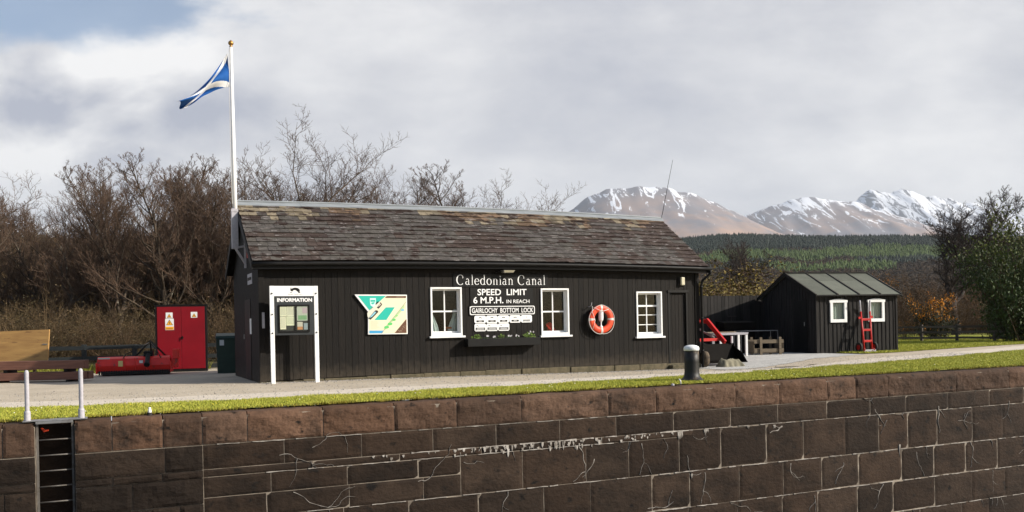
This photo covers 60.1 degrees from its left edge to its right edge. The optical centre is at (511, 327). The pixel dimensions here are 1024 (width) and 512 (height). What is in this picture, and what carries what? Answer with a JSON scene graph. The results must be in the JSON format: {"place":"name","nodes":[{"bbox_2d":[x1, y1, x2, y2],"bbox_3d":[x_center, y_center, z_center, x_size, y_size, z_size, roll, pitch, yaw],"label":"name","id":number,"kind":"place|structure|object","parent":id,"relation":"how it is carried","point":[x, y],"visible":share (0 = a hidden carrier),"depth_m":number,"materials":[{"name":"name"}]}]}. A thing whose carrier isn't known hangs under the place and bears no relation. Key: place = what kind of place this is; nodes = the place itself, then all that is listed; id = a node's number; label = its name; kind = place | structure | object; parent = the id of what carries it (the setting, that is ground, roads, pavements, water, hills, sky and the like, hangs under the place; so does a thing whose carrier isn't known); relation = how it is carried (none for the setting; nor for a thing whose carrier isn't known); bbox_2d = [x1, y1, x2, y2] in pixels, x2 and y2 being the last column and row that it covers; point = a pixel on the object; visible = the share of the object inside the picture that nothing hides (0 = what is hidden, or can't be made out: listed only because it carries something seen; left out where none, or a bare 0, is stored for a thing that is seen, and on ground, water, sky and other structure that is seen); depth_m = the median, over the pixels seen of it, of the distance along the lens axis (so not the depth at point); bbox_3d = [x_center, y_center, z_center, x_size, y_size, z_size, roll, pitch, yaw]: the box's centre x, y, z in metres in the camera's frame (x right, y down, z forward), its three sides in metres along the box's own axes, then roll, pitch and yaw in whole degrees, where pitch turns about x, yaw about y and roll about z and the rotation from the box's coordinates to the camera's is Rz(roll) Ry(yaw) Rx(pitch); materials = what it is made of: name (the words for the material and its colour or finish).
{"place":"outdoors","nodes":[
{"label":"outdoors","id":0,"kind":"place"},
{"bbox_2d":[0,222,160,237],"bbox_3d":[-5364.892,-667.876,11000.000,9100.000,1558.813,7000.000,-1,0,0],"label":"mountain","id":1,"kind":"structure","parent":0,"point":[67,232],"depth_m":11818.81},
{"bbox_2d":[0,366,1023,511],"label":"lock wall","id":2,"kind":"structure","parent":0,"point":[939,441],"depth_m":15.62,"materials":[{"name":"stone"}]},
{"bbox_2d":[22,417,87,511],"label":"lock ladder","id":3,"kind":"object","parent":2,"relation":"attached to","point":[55,420],"visible":0.97,"depth_m":12.24,"materials":[{"name":"metal"}]},
{"bbox_2d":[24,370,30,422],"bbox_3d":[-6.671,0.945,12.177,0.084,0.720,0.084,-1,0,-25],"label":"safety post","id":4,"kind":"object","parent":3,"relation":"on","point":[27,414],"visible":1,"depth_m":12.15,"materials":[{"name":"white metal"}]},
{"bbox_2d":[78,368,84,419],"bbox_3d":[-6.055,0.932,12.440,0.084,0.720,0.084,-1,0,-25],"label":"safety post","id":5,"kind":"object","parent":3,"relation":"on","point":[81,411],"visible":1,"depth_m":12.41,"materials":[{"name":"white metal"}]},
{"bbox_2d":[0,349,1023,421],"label":"lawn strip","id":6,"kind":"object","parent":2,"relation":"on","point":[506,389],"visible":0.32,"depth_m":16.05,"materials":[{"name":"green plant"}]},
{"bbox_2d":[681,345,703,380],"bbox_3d":[3.649,0.731,17.982,0.600,0.762,0.600,-1,0,-25],"label":"mooring bollard","id":7,"kind":"object","parent":6,"relation":"on","point":[691,362],"visible":0.91,"depth_m":17.85,"materials":[{"name":"metal"}]},
{"bbox_2d":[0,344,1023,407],"bbox_3d":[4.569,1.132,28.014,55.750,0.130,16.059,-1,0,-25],"label":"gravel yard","id":8,"kind":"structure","parent":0,"point":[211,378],"depth_m":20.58,"materials":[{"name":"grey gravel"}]},
{"bbox_2d":[0,329,49,372],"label":"plywood board","id":9,"kind":"object","parent":8,"relation":"on","point":[29,345],"visible":0.65,"depth_m":24.56,"materials":[{"name":"wood"}]},
{"bbox_2d":[17,360,214,373],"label":"grass","id":10,"kind":"structure","parent":8,"relation":"on","point":[92,368],"depth_m":27.63,"materials":[{"name":"green plant"}]},
{"bbox_2d":[95,340,179,375],"bbox_3d":[-10.871,0.876,25.770,2.235,1.020,1.042,-1,0,-17],"label":"flail mower","id":11,"kind":"object","parent":8,"relation":"on","point":[148,362],"visible":1,"depth_m":25.68,"materials":[{"name":"red paint"}]},
{"bbox_2d":[154,304,207,371],"bbox_3d":[-10.345,0.333,27.756,1.540,2.095,0.680,-1,0,-17],"label":"electrical cabinet","id":12,"kind":"object","parent":8,"relation":"on","point":[183,328],"visible":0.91,"depth_m":27.51,"materials":[{"name":"red metal"}]},
{"bbox_2d":[215,333,234,372],"bbox_3d":[-8.370,0.751,26.154,0.736,1.178,0.642,-1,0,-19],"label":"grit bin","id":13,"kind":"object","parent":8,"relation":"on","point":[225,346],"visible":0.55,"depth_m":25.86,"materials":[{"name":"green plastic"}]},
{"bbox_2d":[269,286,319,383],"bbox_3d":[-5.027,0.212,20.490,1.105,2.354,0.080,-1,0,-25],"label":"information board","id":14,"kind":"object","parent":8,"relation":"on","point":[293,310],"visible":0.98,"depth_m":20.46,"materials":[{"name":"white paint"}]},
{"bbox_2d":[225,200,712,382],"bbox_3d":[-1.064,-0.918,25.151,12.971,5.013,4.840,-1,0,-25],"label":"canal hut","id":15,"kind":"object","parent":8,"relation":"on","point":[628,270],"visible":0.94,"depth_m":23.24,"materials":[{"name":"wood"}]},
{"bbox_2d":[228,40,245,267],"bbox_3d":[-6.882,-4.342,22.193,0.376,5.700,0.160,-1,0,-25],"label":"flagpole","id":16,"kind":"object","parent":15,"relation":"attached to","point":[234,229],"visible":0.98,"depth_m":22.11,"materials":[{"name":"white metal"}]},
{"bbox_2d":[177,53,228,108],"bbox_3d":[-7.655,-6.080,21.803,0.487,1.538,1.342,-1,0,44],"label":"flag","id":17,"kind":"object","parent":16,"relation":"hanging from","point":[218,79],"visible":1,"depth_m":21.91,"materials":[{"name":"fabric"}]},
{"bbox_2d":[244,299,251,379],"bbox_3d":[-6.616,0.293,22.112,0.071,1.980,0.900,-1,0,-25],"label":"side door","id":18,"kind":"structure","parent":15,"relation":"in","point":[247,336],"depth_m":22.10,"materials":[{"name":"wood"}]},
{"bbox_2d":[355,295,407,334],"bbox_3d":[-3.223,-0.322,21.827,1.329,0.990,0.049,-1,0,-25],"label":"map board","id":19,"kind":"object","parent":15,"relation":"attached to","point":[386,314],"visible":1,"depth_m":21.86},
{"bbox_2d":[433,309,456,331],"bbox_3d":[-1.767,-0.167,22.782,0.720,0.600,0.034,-1,0,-25],"label":"curtain","id":20,"kind":"object","parent":15,"relation":"hanging from","point":[452,324],"visible":0.76,"depth_m":22.88,"materials":[{"name":"white fabric"}]},
{"bbox_2d":[429,287,465,337],"bbox_3d":[-1.688,-0.383,22.616,0.960,1.290,0.250,-1,0,-25],"label":"window","id":21,"kind":"structure","parent":15,"relation":"in","point":[438,334],"depth_m":22.69,"materials":[{"name":"white paint"}]},
{"bbox_2d":[453,274,547,286],"bbox_3d":[-0.268,-1.233,23.224,2.720,0.330,0.023,-1,0,-25],"label":"name sign","id":22,"kind":"object","parent":15,"relation":"attached to","point":[495,280],"visible":1,"depth_m":23.20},
{"bbox_2d":[470,288,532,304],"bbox_3d":[-0.260,-0.818,23.225,1.800,0.460,0.021,-1,0,-25],"label":"speed limit sign","id":23,"kind":"object","parent":15,"relation":"attached to","point":[501,296],"visible":1,"depth_m":23.21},
{"bbox_2d":[469,305,534,315],"bbox_3d":[-0.246,-0.453,23.222,1.890,0.250,0.032,-1,0,-25],"label":"lock name board","id":24,"kind":"object","parent":15,"relation":"attached to","point":[506,310],"visible":1,"depth_m":23.22,"materials":[{"name":"white wood"}]},
{"bbox_2d":[464,337,539,346],"bbox_3d":[-0.246,0.372,23.069,2.050,0.200,0.297,-1,0,-25],"label":"window box","id":25,"kind":"object","parent":15,"relation":"attached to","point":[501,341],"visible":1,"depth_m":22.91,"materials":[{"name":"black wood"}]},
{"bbox_2d":[509,315,520,322],"bbox_3d":[0.080,-0.229,23.374,0.322,0.196,0.026,-1,0,-25],"label":"notice plate","id":26,"kind":"object","parent":15,"relation":"attached to","point":[514,318],"visible":1,"depth_m":23.36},
{"bbox_2d":[540,288,572,336],"bbox_3d":[1.144,-0.402,23.924,0.960,1.310,0.250,-1,0,-25],"label":"window","id":27,"kind":"structure","parent":15,"relation":"in","point":[566,333],"depth_m":24.00,"materials":[{"name":"white paint"}]},
{"bbox_2d":[588,303,614,333],"bbox_3d":[2.457,-0.256,24.339,0.808,0.870,0.201,-1,0,-18],"label":"lifebuoy","id":28,"kind":"object","parent":15,"relation":"attached to","point":[600,310],"visible":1,"depth_m":24.30,"materials":[{"name":"plastic"}]},
{"bbox_2d":[635,291,665,337],"bbox_3d":[3.882,-0.363,25.189,0.970,1.320,0.250,-1,0,-25],"label":"window","id":29,"kind":"structure","parent":15,"relation":"in","point":[659,334],"depth_m":25.28,"materials":[{"name":"white paint"}]},
{"bbox_2d":[667,290,688,363],"bbox_3d":[4.795,-0.017,25.601,0.720,2.130,0.120,-1,0,-25],"label":"door","id":30,"kind":"structure","parent":15,"relation":"in","point":[677,299],"depth_m":25.62,"materials":[{"name":"black wood"}]},
{"bbox_2d":[0,0,1023,421],"label":"sky","id":31,"kind":"structure","parent":0,"point":[755,105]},
{"bbox_2d":[16,344,1019,420],"bbox_3d":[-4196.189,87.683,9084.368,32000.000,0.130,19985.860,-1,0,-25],"label":"ground","id":32,"kind":"structure","parent":0,"point":[209,361],"depth_m":20.17,"materials":[{"name":"green plant"}]},
{"bbox_2d":[0,169,44,288],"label":"bare tree","id":33,"kind":"object","parent":32,"relation":"on","point":[8,213],"visible":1,"depth_m":38.70,"materials":[{"name":"brown plant"}]},
{"bbox_2d":[0,205,49,321],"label":"bare tree","id":34,"kind":"object","parent":32,"relation":"on","point":[7,285],"visible":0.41,"depth_m":46.08,"materials":[{"name":"brown plant"}]},
{"bbox_2d":[0,201,76,330],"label":"bare tree","id":35,"kind":"object","parent":32,"relation":"on","point":[23,284],"visible":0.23,"depth_m":49.73,"materials":[{"name":"brown plant"}]},
{"bbox_2d":[0,194,82,330],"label":"bare tree","id":36,"kind":"object","parent":32,"relation":"on","point":[27,285],"visible":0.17,"depth_m":48.58,"materials":[{"name":"brown plant"}]},
{"bbox_2d":[0,195,88,321],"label":"bare tree","id":37,"kind":"object","parent":32,"relation":"on","point":[28,273],"visible":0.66,"depth_m":45.93,"materials":[{"name":"brown plant"}]},
{"bbox_2d":[11,203,81,315],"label":"bare tree","id":38,"kind":"object","parent":32,"relation":"on","point":[57,228],"visible":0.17,"depth_m":51.72,"materials":[{"name":"brown plant"}]},
{"bbox_2d":[0,199,123,343],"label":"bare tree","id":39,"kind":"object","parent":32,"relation":"on","point":[72,301],"visible":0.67,"depth_m":43.01,"materials":[{"name":"brown plant"}]},
{"bbox_2d":[24,179,154,323],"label":"bare tree","id":40,"kind":"object","parent":32,"relation":"on","point":[86,304],"visible":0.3,"depth_m":44.31,"materials":[{"name":"brown plant"}]},
{"bbox_2d":[42,158,175,324],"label":"bare tree","id":41,"kind":"object","parent":32,"relation":"on","point":[98,189],"visible":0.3,"depth_m":45.85,"materials":[{"name":"brown plant"}]},
{"bbox_2d":[80,184,149,321],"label":"bare tree","id":42,"kind":"object","parent":32,"relation":"on","point":[107,245],"visible":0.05,"depth_m":49.84,"materials":[{"name":"brown plant"}]},
{"bbox_2d":[0,196,233,322],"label":"woodland","id":43,"kind":"object","parent":32,"relation":"on","point":[141,267],"visible":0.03,"depth_m":60.04,"materials":[{"name":"brown plant"}]},
{"bbox_2d":[0,264,234,362],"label":"undergrowth","id":44,"kind":"object","parent":32,"relation":"on","point":[108,335],"visible":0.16,"depth_m":38.75,"materials":[{"name":"brown plant"}]},
{"bbox_2d":[51,160,185,341],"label":"bare tree","id":45,"kind":"object","parent":32,"relation":"on","point":[110,264],"visible":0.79,"depth_m":42.75,"materials":[{"name":"brown plant"}]},
{"bbox_2d":[39,183,197,354],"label":"bare tree","id":46,"kind":"object","parent":32,"relation":"on","point":[115,293],"visible":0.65,"depth_m":41.91,"materials":[{"name":"brown plant"}]},
{"bbox_2d":[44,343,216,370],"bbox_3d":[-14.469,1.114,28.258,10.683,1.104,0.185,-1,0,-16],"label":"post and rail fence","id":47,"kind":"object","parent":32,"relation":"on","point":[83,348],"visible":0.21,"depth_m":28.46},
{"bbox_2d":[74,148,227,316],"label":"bare tree","id":48,"kind":"object","parent":32,"relation":"on","point":[158,253],"visible":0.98,"depth_m":41.45,"materials":[{"name":"brown plant"}]},
{"bbox_2d":[107,153,231,330],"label":"bare tree","id":49,"kind":"object","parent":32,"relation":"on","point":[204,171],"visible":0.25,"depth_m":46.43,"materials":[{"name":"brown plant"}]},
{"bbox_2d":[125,169,213,304],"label":"bare tree","id":50,"kind":"object","parent":32,"relation":"on","point":[167,226],"visible":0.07,"depth_m":51.10,"materials":[{"name":"brown plant"}]},
{"bbox_2d":[128,162,230,304],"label":"bare tree","id":51,"kind":"object","parent":32,"relation":"on","point":[166,186],"visible":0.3,"depth_m":45.70,"materials":[{"name":"brown plant"}]},
{"bbox_2d":[139,168,242,329],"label":"bare tree","id":52,"kind":"object","parent":32,"relation":"on","point":[216,270],"visible":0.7,"depth_m":43.24,"materials":[{"name":"brown plant"}]},
{"bbox_2d":[159,164,233,318],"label":"bare tree","id":53,"kind":"object","parent":32,"relation":"on","point":[187,185],"visible":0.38,"depth_m":44.38,"materials":[{"name":"brown plant"}]},
{"bbox_2d":[163,177,233,318],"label":"bare tree","id":54,"kind":"object","parent":32,"relation":"on","point":[184,295],"visible":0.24,"depth_m":45.31,"materials":[{"name":"brown plant"}]},
{"bbox_2d":[179,176,256,291],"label":"bare tree","id":55,"kind":"object","parent":32,"relation":"on","point":[225,201],"visible":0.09,"depth_m":51.00,"materials":[{"name":"brown plant"}]},
{"bbox_2d":[177,165,268,298],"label":"bare tree","id":56,"kind":"object","parent":32,"relation":"on","point":[231,206],"visible":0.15,"depth_m":47.90,"materials":[{"name":"brown plant"}]},
{"bbox_2d":[178,129,382,256],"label":"bare tree","id":57,"kind":"object","parent":32,"relation":"on","point":[262,181],"visible":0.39,"depth_m":42.32,"materials":[{"name":"brown plant"}]},
{"bbox_2d":[248,164,331,201],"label":"bare tree","id":58,"kind":"object","parent":32,"relation":"on","point":[274,185],"visible":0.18,"depth_m":44.87,"materials":[{"name":"brown plant"}]},
{"bbox_2d":[184,104,407,234],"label":"bare tree","id":59,"kind":"object","parent":32,"relation":"on","point":[341,183],"visible":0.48,"depth_m":43.26,"materials":[{"name":"brown plant"}]},
{"bbox_2d":[256,154,407,203],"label":"bare tree","id":60,"kind":"object","parent":32,"relation":"on","point":[376,200],"visible":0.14,"depth_m":47.40,"materials":[{"name":"brown plant"}]},
{"bbox_2d":[307,176,367,202],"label":"bare tree","id":61,"kind":"object","parent":32,"relation":"on","point":[344,190],"visible":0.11,"depth_m":48.98,"materials":[{"name":"brown plant"}]},
{"bbox_2d":[304,167,409,204],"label":"bare tree","id":62,"kind":"object","parent":32,"relation":"on","point":[361,192],"visible":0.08,"depth_m":52.33,"materials":[{"name":"brown plant"}]},
{"bbox_2d":[328,173,413,204],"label":"bare tree","id":63,"kind":"object","parent":32,"relation":"on","point":[399,192],"visible":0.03,"depth_m":52.59,"materials":[{"name":"brown plant"}]},
{"bbox_2d":[387,175,441,205],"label":"bare tree","id":64,"kind":"object","parent":32,"relation":"on","point":[420,189],"visible":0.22,"depth_m":46.60,"materials":[{"name":"brown plant"}]},
{"bbox_2d":[409,159,486,207],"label":"bare tree","id":65,"kind":"object","parent":32,"relation":"on","point":[460,197],"visible":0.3,"depth_m":48.91,"materials":[{"name":"brown plant"}]},
{"bbox_2d":[414,179,514,207],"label":"bare tree","id":66,"kind":"object","parent":32,"relation":"on","point":[480,195],"visible":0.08,"depth_m":46.91,"materials":[{"name":"brown plant"}]},
{"bbox_2d":[460,168,585,210],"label":"bare tree","id":67,"kind":"object","parent":32,"relation":"on","point":[551,204],"visible":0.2,"depth_m":47.01,"materials":[{"name":"brown plant"}]},
{"bbox_2d":[699,295,762,347],"bbox_3d":[6.711,-0.049,33.895,8.848,2.355,0.190,-1,0,-25],"label":"board fence","id":68,"kind":"object","parent":32,"relation":"on","point":[732,308],"visible":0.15,"depth_m":34.84,"materials":[{"name":"brown wood"}]},
{"bbox_2d":[699,271,773,295],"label":"budding willow","id":69,"kind":"object","parent":32,"relation":"on","point":[729,286],"visible":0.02,"depth_m":49.98,"materials":[{"name":"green plant"}]},
{"bbox_2d":[716,238,773,291],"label":"bare tree","id":70,"kind":"object","parent":32,"relation":"on","point":[734,265],"visible":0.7,"depth_m":94.01,"materials":[{"name":"plant"}]},
{"bbox_2d":[699,252,798,295],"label":"budding willow","id":71,"kind":"object","parent":32,"relation":"on","point":[740,292],"visible":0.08,"depth_m":44.24,"materials":[{"name":"brown plant"}]},
{"bbox_2d":[757,272,901,352],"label":"garden shed","id":72,"kind":"structure","parent":32,"relation":"on","point":[810,312],"depth_m":32.51,"materials":[{"name":"wood"}]},
{"bbox_2d":[794,300,807,351],"bbox_3d":[10.617,-0.052,32.623,0.061,1.900,0.800,-1,0,-16],"label":"door","id":73,"kind":"structure","parent":72,"relation":"in","point":[800,306],"depth_m":32.60,"materials":[{"name":"wood"}]},
{"bbox_2d":[829,299,847,322],"bbox_3d":[11.762,-0.608,32.000,0.750,0.845,0.165,-1,0,-16],"label":"window","id":74,"kind":"structure","parent":72,"relation":"in","point":[836,305],"depth_m":32.00,"materials":[{"name":"white paint"}]},
{"bbox_2d":[867,298,884,321],"bbox_3d":[13.307,-0.640,32.434,0.750,0.845,0.165,-1,0,-16],"label":"window","id":75,"kind":"structure","parent":72,"relation":"in","point":[877,305],"depth_m":32.46,"materials":[{"name":"white paint"}]},
{"bbox_2d":[699,267,992,335],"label":"undergrowth","id":76,"kind":"object","parent":32,"relation":"on","point":[974,319],"visible":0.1,"depth_m":68.38,"materials":[{"name":"plant"}]},
{"bbox_2d":[898,323,1022,340],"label":"post and rail fence","id":77,"kind":"object","parent":32,"relation":"on","point":[957,337],"visible":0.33,"depth_m":44.68,"materials":[{"name":"brown wood"}]},
{"bbox_2d":[945,224,1023,275],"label":"bare tree","id":78,"kind":"object","parent":32,"relation":"on","point":[995,246],"visible":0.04,"depth_m":69.88,"materials":[{"name":"green plant"}]},
{"bbox_2d":[569,186,782,237],"bbox_3d":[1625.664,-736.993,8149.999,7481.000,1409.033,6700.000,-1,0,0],"label":"mountain","id":79,"kind":"structure","parent":0,"point":[688,214],"depth_m":8355.74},
{"bbox_2d":[716,321,755,352],"bbox_3d":[8.491,0.372,33.547,1.330,1.240,0.680,-1,0,-15],"label":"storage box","id":80,"kind":"object","parent":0,"point":[732,326],"visible":0.44,"depth_m":33.27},
{"bbox_2d":[701,352,862,369],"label":"chipping yard","id":81,"kind":"structure","parent":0,"point":[759,360],"depth_m":28.33,"materials":[{"name":"grey gravel"}]},
{"bbox_2d":[700,318,747,363],"bbox_3d":[5.595,0.113,28.883,1.520,2.037,4.450,-1,0,-25],"label":"compact tractor","id":82,"kind":"object","parent":81,"relation":"on","point":[718,352],"visible":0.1,"depth_m":27.62,"materials":[{"name":"red paint"}]},
{"bbox_2d":[710,332,747,355],"bbox_3d":[7.621,0.595,31.041,1.100,0.830,0.740,-1,0,-11],"label":"garden table","id":83,"kind":"object","parent":81,"relation":"on","point":[738,334],"visible":0.66,"depth_m":30.79,"materials":[{"name":"white paint"}]},
{"bbox_2d":[716,358,744,366],"bbox_3d":[6.455,1.034,26.157,0.807,0.301,0.488,-1,0,-25],"label":"canvas bundle","id":84,"kind":"object","parent":81,"relation":"on","point":[731,362],"visible":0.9,"depth_m":26.00,"materials":[{"name":"beige fabric"}]},
{"bbox_2d":[748,337,783,354],"bbox_3d":[9.080,0.660,31.833,1.150,0.640,0.735,-1,0,-13],"label":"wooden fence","id":85,"kind":"object","parent":81,"relation":"on","point":[779,348],"visible":0.82,"depth_m":31.57,"materials":[{"name":"brown wood"}]},
{"bbox_2d":[745,197,943,236],"bbox_3d":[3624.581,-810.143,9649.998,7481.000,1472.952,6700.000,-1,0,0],"label":"mountain","id":86,"kind":"structure","parent":0,"point":[806,216],"depth_m":9844.85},
{"bbox_2d":[839,335,1023,352],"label":"grass","id":87,"kind":"structure","parent":0,"point":[909,345],"depth_m":38.87,"materials":[{"name":"green plant"}]},
{"bbox_2d":[856,189,1023,235],"bbox_3d":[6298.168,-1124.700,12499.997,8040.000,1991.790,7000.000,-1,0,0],"label":"mountain","id":88,"kind":"structure","parent":0,"point":[912,205],"depth_m":13012.69,"materials":[{"name":"white snow"}]},
{"bbox_2d":[862,333,1023,352],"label":"lawn beyond","id":89,"kind":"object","parent":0,"point":[974,334],"visible":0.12,"depth_m":56.97,"materials":[{"name":"green plant"}]},
{"bbox_2d":[855,300,877,351],"bbox_3d":[12.792,-0.043,31.761,0.720,1.893,0.666,-1,0,-16],"label":"sack truck","id":90,"kind":"object","parent":89,"relation":"on","point":[859,346],"visible":0.93,"depth_m":31.87,"materials":[{"name":"red paint"}]},
{"bbox_2d":[905,292,958,339],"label":"gorse bush","id":91,"kind":"object","parent":89,"relation":"on","point":[930,320],"visible":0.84,"depth_m":48.80,"materials":[{"name":"orange plant"}]},
{"bbox_2d":[920,185,1023,334],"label":"bare tree","id":92,"kind":"object","parent":89,"relation":"on","point":[958,232],"visible":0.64,"depth_m":62.08,"materials":[{"name":"green plant"}]},
{"bbox_2d":[938,194,1023,340],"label":"evergreen bush","id":93,"kind":"object","parent":89,"relation":"on","point":[1001,287],"visible":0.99,"depth_m":41.98,"materials":[{"name":"green plant"}]},
{"bbox_3d":[-11.444,1.374,23.028,0.100,0.058,0.460,-1,0,0],"label":"bearer","id":94,"kind":"object","parent":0,"visible":0},
{"bbox_2d":[0,371,86,380],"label":"timber","id":95,"kind":"object","parent":94,"relation":"on","point":[72,375],"visible":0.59,"depth_m":22.80,"materials":[{"name":"brown wood"}]},
{"bbox_2d":[63,369,75,371],"bbox_3d":[-11.499,1.103,23.029,0.100,0.078,0.460,-1,0,0],"label":"bearer","id":96,"kind":"object","parent":95,"relation":"on","point":[67,370],"visible":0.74,"depth_m":22.86,"materials":[{"name":"black wood"}]},
{"bbox_2d":[0,360,88,369],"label":"timber","id":97,"kind":"object","parent":96,"relation":"on","point":[47,364],"visible":1,"depth_m":22.78,"materials":[{"name":"brown wood"}]},
{"bbox_3d":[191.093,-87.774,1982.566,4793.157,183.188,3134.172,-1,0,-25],"label":"hill","id":98,"kind":"structure","parent":0,"visible":0},
{"bbox_2d":[10,234,1007,300],"bbox_3d":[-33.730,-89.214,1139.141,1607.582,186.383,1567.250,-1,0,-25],"label":"broadleaf wood","id":99,"kind":"object","parent":98,"relation":"on","point":[920,266],"visible":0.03,"depth_m":832.44,"materials":[{"name":"green plant"}]},
{"bbox_2d":[699,241,945,272],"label":"larch wood","id":100,"kind":"object","parent":98,"relation":"on","point":[877,249],"visible":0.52,"depth_m":1106.70,"materials":[{"name":"green plant"}]},
{"bbox_2d":[678,232,1022,250],"bbox_3d":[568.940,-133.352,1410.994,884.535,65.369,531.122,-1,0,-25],"label":"conifer wood","id":101,"kind":"object","parent":98,"relation":"on","point":[766,240],"visible":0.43,"depth_m":1378.56,"materials":[{"name":"green plant"}]},
{"bbox_2d":[690,245,1013,271],"bbox_3d":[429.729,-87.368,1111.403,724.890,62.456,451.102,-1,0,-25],"label":"conifer wood","id":102,"kind":"object","parent":98,"relation":"on","point":[911,257],"visible":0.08,"depth_m":1009.54,"materials":[{"name":"green plant"}]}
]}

